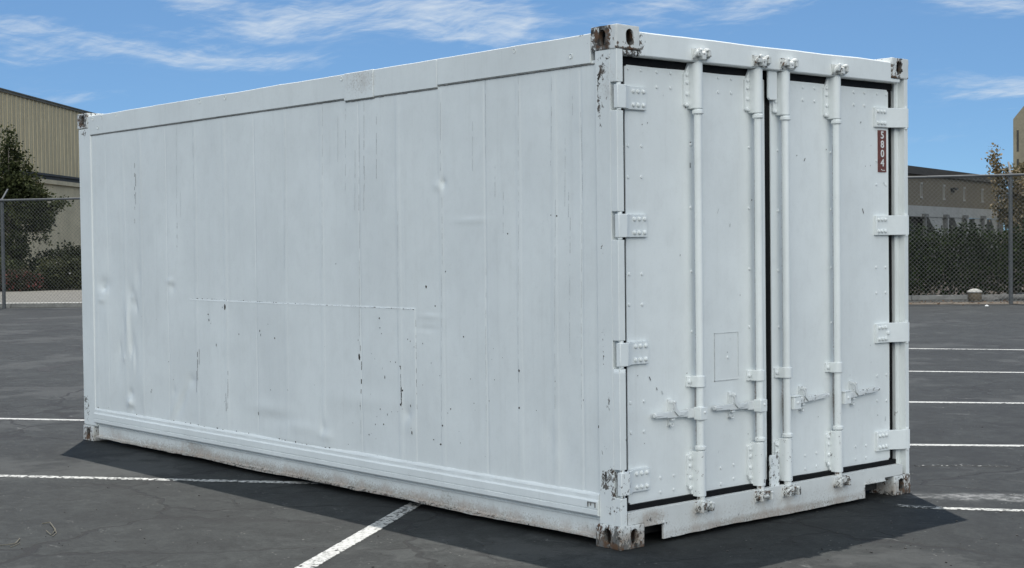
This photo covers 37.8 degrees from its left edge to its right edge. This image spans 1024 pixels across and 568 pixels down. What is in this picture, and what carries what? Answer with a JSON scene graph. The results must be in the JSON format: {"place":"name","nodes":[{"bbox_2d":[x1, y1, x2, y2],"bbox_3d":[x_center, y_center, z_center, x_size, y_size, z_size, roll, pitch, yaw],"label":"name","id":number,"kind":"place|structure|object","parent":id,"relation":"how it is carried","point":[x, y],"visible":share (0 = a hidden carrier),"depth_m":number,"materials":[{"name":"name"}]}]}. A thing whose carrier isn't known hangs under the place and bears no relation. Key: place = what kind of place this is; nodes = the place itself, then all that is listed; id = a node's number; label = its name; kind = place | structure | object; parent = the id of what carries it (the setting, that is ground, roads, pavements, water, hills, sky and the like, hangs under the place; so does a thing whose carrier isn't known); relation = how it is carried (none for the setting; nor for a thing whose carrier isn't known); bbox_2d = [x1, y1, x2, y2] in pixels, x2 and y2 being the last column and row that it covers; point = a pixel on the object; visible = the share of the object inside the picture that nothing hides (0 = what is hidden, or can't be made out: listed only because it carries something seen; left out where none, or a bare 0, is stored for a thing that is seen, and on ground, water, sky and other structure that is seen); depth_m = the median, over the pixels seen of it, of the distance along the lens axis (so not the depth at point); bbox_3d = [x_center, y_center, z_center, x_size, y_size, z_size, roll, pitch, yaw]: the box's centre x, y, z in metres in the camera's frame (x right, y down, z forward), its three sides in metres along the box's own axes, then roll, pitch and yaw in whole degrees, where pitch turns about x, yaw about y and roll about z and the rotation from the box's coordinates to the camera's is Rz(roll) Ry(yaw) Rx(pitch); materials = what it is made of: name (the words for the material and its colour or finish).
{"place":"outdoors","nodes":[
{"label":"outdoors","id":0,"kind":"place"},
{"bbox_2d":[0,538,19,546],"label":"dry grass","id":1,"kind":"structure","parent":0,"point":[12,543],"depth_m":7.69,"materials":[{"name":"plant"}]},
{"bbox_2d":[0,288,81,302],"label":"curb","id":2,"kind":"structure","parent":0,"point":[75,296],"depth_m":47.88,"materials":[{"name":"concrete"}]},
{"bbox_2d":[0,251,23,275],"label":"shrub","id":3,"kind":"object","parent":2,"relation":"on","point":[11,264],"visible":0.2,"depth_m":54.98,"materials":[{"name":"green plant"}]},
{"bbox_2d":[0,266,48,291],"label":"shrub","id":4,"kind":"object","parent":2,"relation":"on","point":[23,277],"visible":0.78,"depth_m":54.20,"materials":[{"name":"plant"}]},
{"bbox_2d":[6,256,42,287],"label":"shrub","id":5,"kind":"object","parent":2,"relation":"on","point":[31,265],"visible":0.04,"depth_m":56.71,"materials":[{"name":"green plant"}]},
{"bbox_2d":[0,124,73,262],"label":"broadleaf tree","id":6,"kind":"object","parent":2,"relation":"on","point":[12,182],"visible":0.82,"depth_m":57.22,"materials":[{"name":"green plant"}]},
{"bbox_2d":[25,239,80,263],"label":"shrub","id":7,"kind":"object","parent":2,"relation":"on","point":[71,248],"visible":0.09,"depth_m":57.66,"materials":[{"name":"green plant"}]},
{"bbox_2d":[31,253,81,289],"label":"shrub","id":8,"kind":"object","parent":2,"relation":"on","point":[64,277],"visible":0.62,"depth_m":55.14,"materials":[{"name":"green plant"}]},
{"bbox_2d":[39,302,81,302],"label":"driveway line","id":9,"kind":"object","parent":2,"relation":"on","point":[60,302],"depth_m":42.07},
{"bbox_2d":[42,522,56,535],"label":"dry grass","id":10,"kind":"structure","parent":0,"point":[53,527],"depth_m":8.06,"materials":[{"name":"plant"}]},
{"bbox_2d":[0,259,1023,567],"bbox_3d":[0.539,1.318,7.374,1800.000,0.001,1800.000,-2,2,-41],"label":"parking lot","id":11,"kind":"structure","parent":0,"point":[162,525],"depth_m":8.64,"materials":[{"name":"grey asphalt"}]},
{"bbox_2d":[0,418,83,420],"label":"parking line","id":12,"kind":"object","parent":11,"relation":"on","point":[42,419],"visible":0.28,"depth_m":13.36,"materials":[{"name":"paint"}]},
{"bbox_2d":[0,88,92,263],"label":"warehouse","id":13,"kind":"structure","parent":11,"relation":"on","point":[47,131],"depth_m":85.52,"materials":[{"name":"beige metal"}]},
{"bbox_2d":[0,475,328,484],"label":"parking line","id":14,"kind":"object","parent":11,"relation":"on","point":[164,479],"visible":0.92,"depth_m":9.80,"materials":[{"name":"paint"}]},
{"bbox_2d":[293,501,423,567],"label":"parking line","id":15,"kind":"object","parent":11,"relation":"on","point":[319,559],"visible":0.82,"depth_m":7.79,"materials":[{"name":"paint"}]},
{"bbox_2d":[77,24,909,550],"bbox_3d":[-0.522,-0.048,10.410,2.473,2.593,6.111,-2,2,-41],"label":"shipping container","id":16,"kind":"object","parent":11,"relation":"on","point":[617,286],"visible":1,"depth_m":8.41,"materials":[{"name":"white metal"}]},
{"bbox_2d":[614,48,773,513],"bbox_3d":[0.959,-0.014,7.761,1.207,2.399,0.166,-2,2,-41],"label":"door","id":17,"kind":"structure","parent":16,"relation":"in","point":[692,224],"depth_m":7.74,"materials":[{"name":"white paint"}]},
{"bbox_2d":[766,58,909,496],"bbox_3d":[1.866,-0.046,8.546,1.260,2.398,0.164,-2,2,-41],"label":"door","id":18,"kind":"structure","parent":16,"relation":"in","point":[831,332],"depth_m":8.49,"materials":[{"name":"white paint"}]},
{"bbox_2d":[0,162,1023,308],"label":"chain link fence","id":19,"kind":"object","parent":11,"relation":"on","point":[1010,175],"visible":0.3,"depth_m":34.61,"materials":[{"name":"metal"}]},
{"bbox_2d":[0,294,1023,307],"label":"kerb","id":20,"kind":"structure","parent":11,"relation":"on","point":[910,297],"depth_m":39.11,"materials":[{"name":"concrete"}]},
{"bbox_2d":[894,504,1023,511],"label":"parking line","id":21,"kind":"object","parent":11,"relation":"on","point":[959,508],"visible":1,"depth_m":8.40,"materials":[{"name":"paint"}]},
{"bbox_2d":[915,464,1010,466],"bbox_3d":[3.015,1.216,10.008,0.630,0.004,0.098,0,2,7],"label":"parking line","id":22,"kind":"object","parent":11,"relation":"on","point":[963,465],"visible":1,"depth_m":10.00,"materials":[{"name":"paint"}]},
{"bbox_2d":[910,300,1018,304],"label":"fallen leaves","id":23,"kind":"object","parent":11,"relation":"on","point":[964,300],"visible":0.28,"depth_m":35.27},
{"bbox_2d":[908,302,1023,304],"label":"dirt strip","id":24,"kind":"object","parent":11,"relation":"on","point":[918,303],"visible":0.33,"depth_m":35.09,"materials":[{"name":"brown soil"}]},
{"bbox_2d":[909,401,1023,403],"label":"parking line","id":25,"kind":"object","parent":11,"relation":"on","point":[969,402],"visible":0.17,"depth_m":13.83,"materials":[{"name":"paint"}]},
{"bbox_2d":[909,371,1023,372],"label":"parking line","id":26,"kind":"object","parent":11,"relation":"on","point":[966,371],"visible":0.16,"depth_m":17.06,"materials":[{"name":"paint"}]},
{"bbox_2d":[909,348,1023,349],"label":"parking line","id":27,"kind":"object","parent":11,"relation":"on","point":[970,349],"visible":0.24,"depth_m":20.44,"materials":[{"name":"paint"}]},
{"bbox_2d":[910,444,1023,446],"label":"parking line","id":28,"kind":"object","parent":11,"relation":"on","point":[983,445],"visible":0.27,"depth_m":10.98,"materials":[{"name":"paint"}]},
{"bbox_2d":[967,288,981,300],"bbox_3d":[11.177,0.255,36.120,0.370,0.290,0.370,-2,2,-41],"label":"lidded drum","id":29,"kind":"object","parent":11,"relation":"on","point":[974,292],"visible":0.88,"depth_m":35.98,"materials":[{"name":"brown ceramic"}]},
{"bbox_2d":[981,293,1023,300],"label":"dirt mound","id":30,"kind":"object","parent":11,"relation":"on","point":[1003,296],"visible":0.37,"depth_m":36.41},
{"bbox_2d":[1013,106,1023,189],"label":"tall block","id":31,"kind":"structure","parent":11,"relation":"on","point":[1018,138],"depth_m":119.49,"materials":[{"name":"beige concrete"}]},
{"bbox_2d":[1017,130,1018,151],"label":"window","id":32,"kind":"structure","parent":31,"relation":"in","point":[1017,130],"depth_m":119.51,"materials":[{"name":"grey glass"}]},
{"bbox_2d":[0,0,1023,229],"label":"sky","id":33,"kind":"structure","parent":0,"point":[965,81],"materials":[{"name":"blue"}]},
{"bbox_2d":[908,165,1003,258],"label":"loading dock building","id":34,"kind":"structure","parent":0,"point":[938,206],"depth_m":108.47,"materials":[{"name":"grey paint"}]},
{"bbox_2d":[908,217,930,254],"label":"dock door","id":35,"kind":"structure","parent":34,"relation":"in","point":[914,219],"depth_m":105.13,"materials":[{"name":"black metal"}]},
{"bbox_2d":[909,268,1023,294],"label":"planting bed","id":36,"kind":"object","parent":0,"point":[938,291],"depth_m":41.72,"materials":[{"name":"soil"}]},
{"bbox_2d":[908,218,1023,294],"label":"hedge","id":37,"kind":"object","parent":36,"relation":"on","point":[941,268],"visible":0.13,"depth_m":37.75,"materials":[{"name":"green plant"}]},
{"bbox_2d":[981,143,1023,292],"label":"tree","id":38,"kind":"object","parent":36,"relation":"on","point":[1017,199],"visible":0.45,"depth_m":39.84,"materials":[{"name":"green plant"}]}
]}

